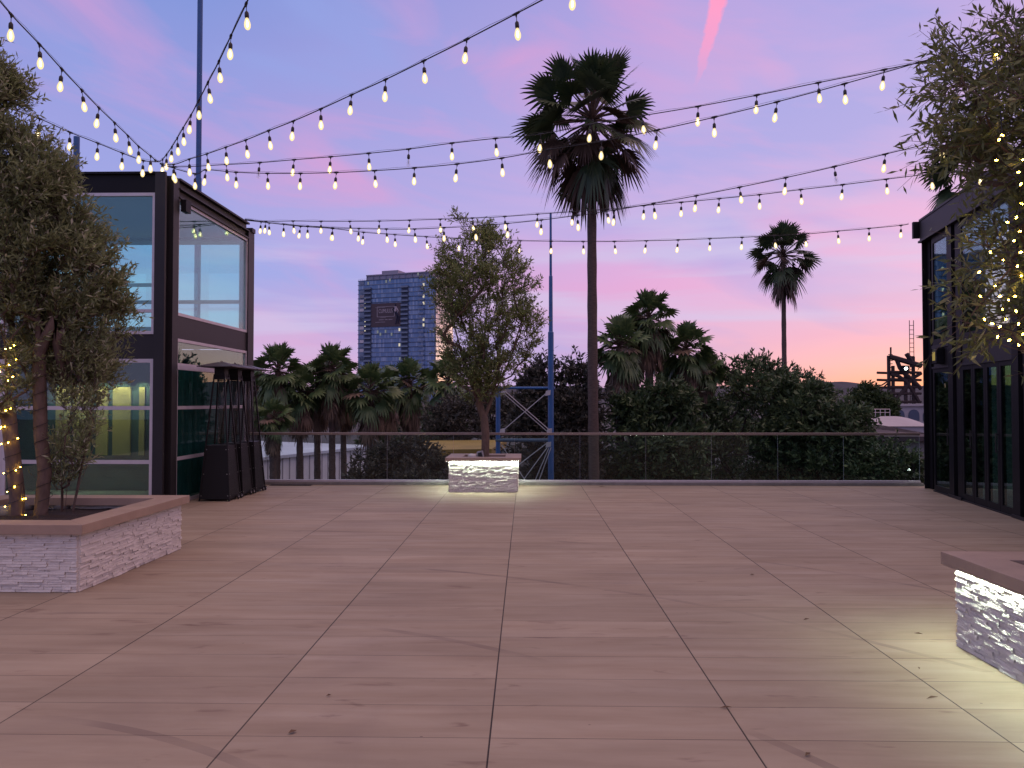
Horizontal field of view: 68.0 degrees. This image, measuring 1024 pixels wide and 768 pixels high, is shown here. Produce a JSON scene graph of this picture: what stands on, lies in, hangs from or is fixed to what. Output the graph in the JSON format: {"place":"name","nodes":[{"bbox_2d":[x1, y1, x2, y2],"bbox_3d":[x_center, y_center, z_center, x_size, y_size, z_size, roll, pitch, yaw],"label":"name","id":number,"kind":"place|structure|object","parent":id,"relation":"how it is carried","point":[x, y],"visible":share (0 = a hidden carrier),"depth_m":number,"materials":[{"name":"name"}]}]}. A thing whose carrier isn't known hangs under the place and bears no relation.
{"place":"outdoors","nodes":[
{"label":"outdoors","id":0,"kind":"place"},
{"bbox_2d":[261,441,366,478],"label":"warehouse","id":1,"kind":"structure","parent":0,"point":[288,461],"depth_m":69.71,"materials":[{"name":"white metal"}]},
{"bbox_2d":[357,270,453,401],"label":"tower","id":2,"kind":"structure","parent":0,"point":[395,313],"depth_m":613.95,"materials":[{"name":"blue glass"}]},
{"bbox_2d":[0,485,1023,767],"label":"deck floor","id":3,"kind":"structure","parent":0,"point":[548,627],"depth_m":5.36,"materials":[{"name":"brown wood"}]},
{"bbox_2d":[0,495,189,591],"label":"planter","id":4,"kind":"object","parent":3,"relation":"on","point":[91,540],"visible":0.97,"depth_m":6.98,"materials":[{"name":"white stone"}]},
{"bbox_2d":[0,504,8,515],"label":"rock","id":5,"kind":"object","parent":4,"relation":"in","point":[4,510],"visible":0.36,"depth_m":7.99,"materials":[{"name":"grey stone"}]},
{"bbox_2d":[25,503,33,509],"bbox_3d":[-5.468,1.372,8.523,0.225,0.166,0.188,-1,-2,27],"label":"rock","id":6,"kind":"object","parent":4,"relation":"in","point":[28,506],"visible":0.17,"depth_m":8.46,"materials":[{"name":"grey stone"}]},
{"bbox_2d":[0,119,63,515],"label":"olive tree","id":7,"kind":"object","parent":4,"relation":"in","point":[12,447],"visible":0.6,"depth_m":7.95,"materials":[{"name":"green plant"}]},
{"bbox_2d":[0,345,25,514],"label":"fairy lights","id":8,"kind":"object","parent":7,"relation":"attached to","point":[13,439],"visible":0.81,"depth_m":7.94,"materials":[{"name":"yellow rubber"}]},
{"bbox_2d":[53,505,70,509],"bbox_3d":[-5.057,1.372,8.527,0.195,0.127,0.150,-1,-1,21],"label":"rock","id":9,"kind":"object","parent":4,"relation":"in","point":[56,507],"visible":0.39,"depth_m":8.47,"materials":[{"name":"grey stone"}]},
{"bbox_2d":[0,37,153,515],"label":"olive tree","id":10,"kind":"object","parent":4,"relation":"on","point":[46,183],"visible":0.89,"depth_m":8.07,"materials":[{"name":"green plant"}]},
{"bbox_2d":[31,356,52,511],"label":"fairy lights","id":11,"kind":"object","parent":10,"relation":"attached to","point":[44,439],"visible":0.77,"depth_m":8.04,"materials":[{"name":"black rubber"}]},
{"bbox_2d":[28,317,128,511],"bbox_3d":[-4.751,0.333,8.288,0.946,2.208,0.890,0,-1,1],"label":"shrub","id":12,"kind":"object","parent":4,"relation":"on","point":[87,392],"visible":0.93,"depth_m":8.20,"materials":[{"name":"green plant"}]},
{"bbox_2d":[197,361,244,500],"bbox_3d":[-4.981,0.787,12.998,0.603,2.368,0.600,0,-1,1],"label":"patio heater","id":13,"kind":"object","parent":3,"relation":"on","point":[220,478],"visible":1,"depth_m":12.81,"materials":[{"name":"metal"}]},
{"bbox_2d":[219,363,256,496],"bbox_3d":[-4.970,0.801,13.598,0.603,2.368,0.600,0,-1,1],"label":"patio heater","id":14,"kind":"object","parent":3,"relation":"on","point":[244,466],"visible":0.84,"depth_m":13.54,"materials":[{"name":"metal"}]},
{"bbox_2d":[233,364,268,492],"bbox_3d":[-4.940,0.815,14.178,0.603,2.368,0.600,0,-1,1],"label":"patio heater","id":15,"kind":"object","parent":3,"relation":"on","point":[257,465],"visible":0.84,"depth_m":14.11,"materials":[{"name":"metal"}]},
{"bbox_2d":[269,485,310,485],"bbox_3d":[-4.418,2.021,15.170,0.840,0.007,0.120,0,-1,1],"label":"drain grate","id":16,"kind":"object","parent":3,"relation":"on","point":[289,485],"visible":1,"depth_m":15.11,"materials":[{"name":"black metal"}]},
{"bbox_2d":[445,453,520,491],"bbox_3d":[-0.521,1.689,14.526,1.395,0.636,1.190,0,-1,1],"label":"planter","id":17,"kind":"object","parent":3,"relation":"on","point":[495,473],"visible":1,"depth_m":13.99,"materials":[{"name":"white stone"}]},
{"bbox_2d":[477,451,483,456],"bbox_3d":[-0.598,1.359,14.399,0.136,0.198,0.135,0,-1,11],"label":"spotlight","id":18,"kind":"object","parent":17,"relation":"on","point":[480,453],"visible":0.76,"depth_m":14.35,"materials":[{"name":"black metal"}]},
{"bbox_2d":[419,205,552,456],"bbox_3d":[-0.469,-0.973,14.608,2.572,4.913,2.286,0,-1,1],"label":"olive tree","id":19,"kind":"object","parent":17,"relation":"on","point":[473,366],"visible":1,"depth_m":14.30,"materials":[{"name":"green plant"}]},
{"bbox_2d":[941,551,1023,683],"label":"planter","id":20,"kind":"object","parent":3,"relation":"on","point":[989,592],"visible":1,"depth_m":4.83,"materials":[{"name":"white stone"}]},
{"bbox_2d":[874,0,1023,386],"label":"olive tree","id":21,"kind":"object","parent":20,"relation":"in","point":[970,130],"visible":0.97,"depth_m":4.40,"materials":[{"name":"green plant"}]},
{"bbox_2d":[978,54,1023,345],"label":"fairy lights","id":22,"kind":"object","parent":21,"relation":"attached to","point":[1021,203],"visible":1,"depth_m":3.97,"materials":[{"name":"yellow rubber"}]},
{"bbox_2d":[0,0,1023,387],"label":"sky","id":23,"kind":"structure","parent":0,"point":[136,60],"materials":[{"name":"purple"}]},
{"bbox_2d":[253,381,1010,404],"bbox_3d":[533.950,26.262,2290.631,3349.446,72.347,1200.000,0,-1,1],"label":"hills","id":24,"kind":"structure","parent":0,"point":[845,385],"depth_m":2058.16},
{"bbox_2d":[261,405,1012,484],"bbox_3d":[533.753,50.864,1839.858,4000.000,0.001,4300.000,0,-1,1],"label":"ground","id":25,"kind":"structure","parent":0,"point":[994,454],"depth_m":154.60,"materials":[{"name":"grey"}]},
{"bbox_2d":[73,136,79,290],"bbox_3d":[-11.391,0.833,19.698,0.146,14.600,0.150,0,-1,1],"label":"steel pole","id":26,"kind":"object","parent":25,"relation":"on","point":[76,140],"visible":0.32,"depth_m":19.81,"materials":[{"name":"metal"}]},
{"bbox_2d":[0,171,255,499],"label":"glass building","id":27,"kind":"structure","parent":25,"relation":"on","point":[154,440],"depth_m":13.71,"materials":[{"name":"brown metal"}]},
{"bbox_2d":[0,359,2,495],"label":"window","id":28,"kind":"structure","parent":27,"relation":"in","point":[1,360],"depth_m":12.02,"materials":[{"name":"metal"}]},
{"bbox_2d":[1,359,152,494],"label":"window","id":29,"kind":"structure","parent":27,"relation":"in","point":[3,467],"depth_m":12.00,"materials":[{"name":"metal"}]},
{"bbox_2d":[0,1,158,172],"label":"string light","id":30,"kind":"object","parent":27,"relation":"attached to","point":[10,38],"visible":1,"depth_m":8.85,"materials":[{"name":"white glass"}]},
{"bbox_2d":[5,193,154,333],"bbox_3d":[-6.872,-1.916,12.096,2.418,2.253,0.060,0,-1,1],"label":"window","id":31,"kind":"structure","parent":27,"relation":"in","point":[151,310],"depth_m":12.06,"materials":[{"name":"metal"}]},
{"bbox_2d":[13,109,156,176],"bbox_3d":[-5.976,-3.360,10.778,0.080,0.352,2.450,-1,-1,21],"label":"string light","id":32,"kind":"object","parent":27,"relation":"attached to","point":[121,166],"visible":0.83,"depth_m":10.85,"materials":[{"name":"black rubber"}]},
{"bbox_2d":[107,241,151,303],"bbox_3d":[-7.914,-1.909,15.727,1.598,2.096,0.060,0,-1,1],"label":"window","id":33,"kind":"structure","parent":27,"relation":"in","point":[133,242],"depth_m":15.71,"materials":[{"name":"white paint"}]},
{"bbox_2d":[159,0,250,170],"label":"string light","id":34,"kind":"object","parent":27,"relation":"attached to","point":[247,25],"visible":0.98,"depth_m":9.10,"materials":[{"name":"white glass"}]},
{"bbox_2d":[179,241,239,304],"bbox_3d":[-6.335,-1.910,15.698,1.556,2.096,0.060,0,-1,1],"label":"window","id":35,"kind":"structure","parent":27,"relation":"in","point":[180,242],"depth_m":15.67,"materials":[{"name":"white paint"}]},
{"bbox_2d":[176,366,246,499],"bbox_3d":[-5.457,0.867,13.871,0.060,2.248,3.106,0,-1,1],"label":"window","id":36,"kind":"structure","parent":27,"relation":"in","point":[192,497],"depth_m":13.12,"materials":[{"name":"metal"}]},
{"bbox_2d":[178,339,246,372],"bbox_3d":[-5.457,-0.483,13.902,0.060,0.450,3.106,0,-1,1],"label":"window","id":37,"kind":"structure","parent":27,"relation":"in","point":[179,340],"depth_m":13.57,"materials":[{"name":"metal"}]},
{"bbox_2d":[178,199,247,332],"bbox_3d":[-5.457,-2.041,13.939,0.060,1.917,3.106,0,-1,1],"label":"window","id":38,"kind":"structure","parent":27,"relation":"in","point":[193,209],"depth_m":14.85,"materials":[{"name":"metal"}]},
{"bbox_2d":[162,0,575,180],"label":"string light","id":39,"kind":"object","parent":27,"relation":"attached to","point":[572,4],"visible":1,"depth_m":8.88,"materials":[{"name":"black rubber"}]},
{"bbox_2d":[194,0,202,349],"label":"steel pole","id":40,"kind":"object","parent":25,"relation":"on","point":[197,272],"visible":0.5,"depth_m":19.76,"materials":[{"name":"metal"}]},
{"bbox_2d":[253,371,265,440],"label":"palm tree","id":41,"kind":"object","parent":25,"relation":"on","point":[257,380],"visible":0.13,"depth_m":51.91,"materials":[{"name":"green plant"}]},
{"bbox_2d":[253,397,295,478],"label":"palm tree","id":42,"kind":"object","parent":25,"relation":"on","point":[272,444],"visible":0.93,"depth_m":43.98,"materials":[{"name":"green plant"}]},
{"bbox_2d":[253,341,311,478],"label":"palm tree","id":43,"kind":"object","parent":25,"relation":"on","point":[272,385],"visible":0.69,"depth_m":46.83,"materials":[{"name":"green plant"}]},
{"bbox_2d":[284,365,326,478],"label":"palm tree","id":44,"kind":"object","parent":25,"relation":"on","point":[301,412],"visible":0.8,"depth_m":47.82,"materials":[{"name":"green plant"}]},
{"bbox_2d":[295,357,329,478],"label":"palm tree","id":45,"kind":"object","parent":25,"relation":"on","point":[322,427],"visible":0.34,"depth_m":49.81,"materials":[{"name":"green plant"}]},
{"bbox_2d":[303,341,360,478],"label":"palm tree","id":46,"kind":"object","parent":25,"relation":"on","point":[332,406],"visible":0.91,"depth_m":48.76,"materials":[{"name":"green plant"}]},
{"bbox_2d":[320,361,361,478],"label":"palm tree","id":47,"kind":"object","parent":25,"relation":"on","point":[346,425],"visible":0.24,"depth_m":53.91,"materials":[{"name":"green plant"}]},
{"bbox_2d":[341,361,404,468],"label":"palm tree","id":48,"kind":"object","parent":25,"relation":"on","point":[370,419],"visible":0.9,"depth_m":48.62,"materials":[{"name":"green plant"}]},
{"bbox_2d":[363,364,403,464],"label":"palm tree","id":49,"kind":"object","parent":25,"relation":"on","point":[391,422],"visible":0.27,"depth_m":55.62,"materials":[{"name":"green plant"}]},
{"bbox_2d":[342,426,451,479],"bbox_3d":[-4.159,5.072,29.956,5.465,6.829,4.637,0,-1,1],"label":"bush","id":50,"kind":"object","parent":25,"relation":"on","point":[420,465],"visible":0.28,"depth_m":29.93,"materials":[{"name":"green plant"}]},
{"bbox_2d":[383,356,436,469],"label":"palm tree","id":51,"kind":"object","parent":25,"relation":"on","point":[410,402],"visible":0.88,"depth_m":51.67,"materials":[{"name":"green plant"}]},
{"bbox_2d":[352,399,469,470],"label":"broadleaf tree","id":52,"kind":"object","parent":25,"relation":"on","point":[357,442],"visible":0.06,"depth_m":81.14,"materials":[{"name":"green plant"}]},
{"bbox_2d":[417,354,466,478],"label":"palm tree","id":53,"kind":"object","parent":25,"relation":"on","point":[434,384],"visible":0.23,"depth_m":49.29,"materials":[{"name":"green plant"}]},
{"bbox_2d":[417,440,506,455],"bbox_3d":[-2.461,5.652,35.928,4.263,5.724,6.000,0,-1,1],"label":"canopy","id":54,"kind":"object","parent":25,"relation":"on","point":[467,446],"visible":0.09,"depth_m":34.88,"materials":[{"name":"yellow fabric"}]},
{"bbox_2d":[417,388,516,440],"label":"broadleaf tree","id":55,"kind":"object","parent":25,"relation":"on","point":[454,415],"visible":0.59,"depth_m":40.71,"materials":[{"name":"green plant"}]},
{"bbox_2d":[495,214,554,479],"bbox_3d":[0.139,1.757,20.589,1.864,12.793,0.900,-1,-2,32],"label":"braced frame","id":56,"kind":"object","parent":25,"relation":"on","point":[549,441],"visible":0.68,"depth_m":20.45,"materials":[{"name":"blue paint"}]},
{"bbox_2d":[493,437,585,478],"bbox_3d":[1.033,5.138,27.951,4.822,6.602,4.548,0,-1,1],"label":"bush","id":57,"kind":"object","parent":25,"relation":"on","point":[514,450],"visible":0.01,"depth_m":27.91,"materials":[{"name":"green plant"}]},
{"bbox_2d":[500,345,614,479],"bbox_3d":[1.516,3.497,25.504,3.571,9.764,3.650,-1,-2,41],"label":"broadleaf tree","id":58,"kind":"object","parent":25,"relation":"on","point":[570,411],"visible":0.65,"depth_m":24.85,"materials":[{"name":"green plant"}]},
{"bbox_2d":[510,46,664,479],"bbox_3d":[2.299,-1.112,23.273,4.851,18.662,5.127,0,-1,1],"label":"palm tree","id":59,"kind":"object","parent":25,"relation":"on","point":[591,180],"visible":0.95,"depth_m":23.21,"materials":[{"name":"green plant"}]},
{"bbox_2d":[585,314,650,447],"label":"palm tree","id":60,"kind":"object","parent":25,"relation":"on","point":[621,366],"visible":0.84,"depth_m":26.73,"materials":[{"name":"green plant"}]},
{"bbox_2d":[613,311,645,472],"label":"palm tree","id":61,"kind":"object","parent":25,"relation":"on","point":[634,384],"visible":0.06,"depth_m":29.17,"materials":[{"name":"green plant"}]},
{"bbox_2d":[621,288,679,381],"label":"palm tree","id":62,"kind":"object","parent":25,"relation":"on","point":[648,303],"visible":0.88,"depth_m":27.93,"materials":[{"name":"green plant"}]},
{"bbox_2d":[584,372,722,479],"bbox_3d":[4.723,3.954,26.181,5.162,8.883,4.090,0,-1,1],"label":"broadleaf tree","id":63,"kind":"object","parent":25,"relation":"on","point":[655,407],"visible":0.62,"depth_m":25.41,"materials":[{"name":"green plant"}]},
{"bbox_2d":[653,333,682,466],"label":"palm tree","id":64,"kind":"object","parent":25,"relation":"on","point":[665,371],"visible":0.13,"depth_m":29.70,"materials":[{"name":"green plant"}]},
{"bbox_2d":[661,320,716,395],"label":"palm tree","id":65,"kind":"object","parent":25,"relation":"on","point":[689,367],"visible":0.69,"depth_m":28.69,"materials":[{"name":"green plant"}]},
{"bbox_2d":[697,347,726,477],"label":"palm tree","id":66,"kind":"object","parent":25,"relation":"on","point":[718,375],"visible":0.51,"depth_m":29.39,"materials":[{"name":"green plant"}]},
{"bbox_2d":[671,347,839,479],"bbox_3d":[9.510,3.489,30.612,8.512,10.022,5.604,0,-1,1],"label":"broadleaf tree","id":67,"kind":"object","parent":25,"relation":"on","point":[718,410],"visible":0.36,"depth_m":29.56,"materials":[{"name":"green plant"}]},
{"bbox_2d":[716,361,841,478],"bbox_3d":[13.491,3.754,39.876,7.165,9.926,5.458,0,-1,1],"label":"broadleaf tree","id":68,"kind":"object","parent":25,"relation":"on","point":[807,375],"visible":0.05,"depth_m":38.98,"materials":[{"name":"green plant"}]},
{"bbox_2d":[746,219,822,368],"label":"palm tree","id":69,"kind":"object","parent":25,"relation":"on","point":[782,278],"visible":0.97,"depth_m":54.50,"materials":[{"name":"green plant"}]},
{"bbox_2d":[752,369,883,479],"bbox_3d":[11.821,3.939,28.746,4.954,9.034,4.239,0,-1,1],"label":"broadleaf tree","id":70,"kind":"object","parent":25,"relation":"on","point":[810,398],"visible":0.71,"depth_m":28.03,"materials":[{"name":"green plant"}]},
{"bbox_2d":[844,379,902,416],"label":"bush","id":71,"kind":"object","parent":25,"relation":"on","point":[884,401],"visible":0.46,"depth_m":87.81,"materials":[{"name":"green plant"}]},
{"bbox_2d":[838,429,924,484],"bbox_3d":[13.143,4.947,26.631,3.581,6.916,3.042,0,-1,1],"label":"bush","id":72,"kind":"object","parent":25,"relation":"on","point":[899,463],"visible":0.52,"depth_m":26.22,"materials":[{"name":"green plant"}]},
{"bbox_2d":[875,347,922,403],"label":"steel scaffold","id":73,"kind":"object","parent":25,"relation":"on","point":[911,383],"visible":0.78,"depth_m":118.80,"materials":[{"name":"brown metal"}]},
{"bbox_2d":[909,320,913,403],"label":"ladder mast","id":74,"kind":"object","parent":25,"relation":"on","point":[909,343],"visible":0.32,"depth_m":128.97,"materials":[{"name":"metal"}]},
{"bbox_2d":[917,124,1019,484],"bbox_3d":[14.714,-0.005,23.718,3.509,16.463,3.421,0,-1,1],"label":"palm tree","id":75,"kind":"object","parent":25,"relation":"on","point":[944,195],"visible":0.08,"depth_m":23.94,"materials":[{"name":"green plant"}]},
{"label":"podium","id":76,"kind":"structure","parent":25,"relation":"on","visible":0},
{"bbox_2d":[265,482,923,485],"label":"kerb","id":77,"kind":"structure","parent":76,"relation":"on","point":[609,483],"depth_m":15.17,"materials":[{"name":"concrete"}]},
{"bbox_2d":[248,432,920,482],"bbox_3d":[1.381,1.476,15.267,13.502,0.994,0.070,0,-1,1],"label":"glass railing","id":78,"kind":"object","parent":77,"relation":"on","point":[514,434],"visible":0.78,"depth_m":15.23,"materials":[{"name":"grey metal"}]},
{"bbox_2d":[809,425,923,478],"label":"house","id":79,"kind":"structure","parent":0,"point":[919,439],"depth_m":41.94,"materials":[{"name":"concrete"}]},
{"bbox_2d":[870,409,923,432],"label":"warehouse","id":80,"kind":"structure","parent":0,"point":[903,423],"depth_m":75.98,"materials":[{"name":"white paint"}]},
{"bbox_2d":[899,404,923,422],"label":"shed","id":81,"kind":"structure","parent":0,"point":[913,411],"depth_m":108.85,"materials":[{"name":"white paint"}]},
{"bbox_2d":[912,162,1023,520],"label":"steel building","id":82,"kind":"structure","parent":0,"point":[953,438],"depth_m":12.90,"materials":[{"name":"grey metal"}]},
{"bbox_2d":[246,219,907,253],"bbox_3d":[1.112,-2.997,15.206,13.265,0.819,0.105,0,-1,4],"label":"string light","id":83,"kind":"object","parent":82,"relation":"hanging from","point":[645,246],"visible":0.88,"depth_m":15.10,"materials":[{"name":"white rubber"}]},
{"bbox_2d":[160,36,1011,182],"bbox_3d":[0.552,-3.741,10.453,12.804,1.172,0.115,0,-1,15],"label":"string light","id":84,"kind":"object","parent":82,"relation":"hanging from","point":[756,110],"visible":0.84,"depth_m":10.36,"materials":[{"name":"white glass"}]},
{"bbox_2d":[160,32,1018,189],"bbox_3d":[0.501,-3.549,10.288,12.798,1.412,0.101,0,-1,17],"label":"string light","id":85,"kind":"object","parent":82,"relation":"hanging from","point":[655,144],"visible":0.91,"depth_m":10.26,"materials":[{"name":"black rubber"}]},
{"bbox_2d":[245,170,980,233],"bbox_3d":[1.002,-3.166,13.777,13.571,0.605,0.110,0,-1,16],"label":"string light","id":86,"kind":"object","parent":82,"relation":"hanging from","point":[932,186],"visible":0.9,"depth_m":13.56,"materials":[{"name":"white rubber"}]},
{"bbox_2d":[250,132,1000,242],"bbox_3d":[0.649,-3.000,12.745,13.680,0.975,0.113,-1,-1,25],"label":"string light","id":87,"kind":"object","parent":82,"relation":"hanging from","point":[883,170],"visible":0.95,"depth_m":12.31,"materials":[{"name":"white glass"}]},
{"bbox_2d":[931,232,947,344],"bbox_3d":[7.836,-1.716,13.844,0.060,1.976,0.828,0,-1,11],"label":"window","id":88,"kind":"structure","parent":82,"relation":"in","point":[936,341],"depth_m":14.18,"materials":[{"name":"black metal"}]},
{"bbox_2d":[933,368,949,493],"bbox_3d":[7.814,0.844,13.788,0.104,2.259,0.828,0,-1,11],"label":"door","id":89,"kind":"structure","parent":82,"relation":"in","point":[937,487],"depth_m":14.11,"materials":[{"name":"black metal"}]},
{"bbox_2d":[961,365,974,502],"bbox_3d":[7.585,0.817,12.626,0.104,2.259,0.476,0,-1,11],"label":"door","id":90,"kind":"structure","parent":82,"relation":"in","point":[968,497],"depth_m":12.78,"materials":[{"name":"black metal"}]},
{"bbox_2d":[973,363,986,506],"bbox_3d":[7.514,0.806,12.147,0.060,2.259,0.476,0,-1,11],"label":"door","id":91,"kind":"structure","parent":82,"relation":"in","point":[978,500],"depth_m":12.30,"materials":[{"name":"black metal"}]},
{"bbox_2d":[959,199,1010,339],"bbox_3d":[7.467,-1.760,11.969,0.060,1.976,1.928,0,-1,11],"label":"window","id":92,"kind":"structure","parent":82,"relation":"in","point":[966,334],"depth_m":12.78,"materials":[{"name":"black metal"}]},
{"bbox_2d":[985,362,1000,511],"bbox_3d":[7.399,0.795,11.676,0.104,2.259,0.476,0,-1,11],"label":"door","id":93,"kind":"structure","parent":82,"relation":"in","point":[991,504],"depth_m":11.83,"materials":[{"name":"black metal"}]},
{"bbox_2d":[998,360,1013,514],"bbox_3d":[7.331,0.784,11.197,0.060,2.259,0.476,0,-1,11],"label":"door","id":94,"kind":"structure","parent":82,"relation":"in","point":[1006,509],"depth_m":11.36,"materials":[{"name":"black metal"}]}
]}

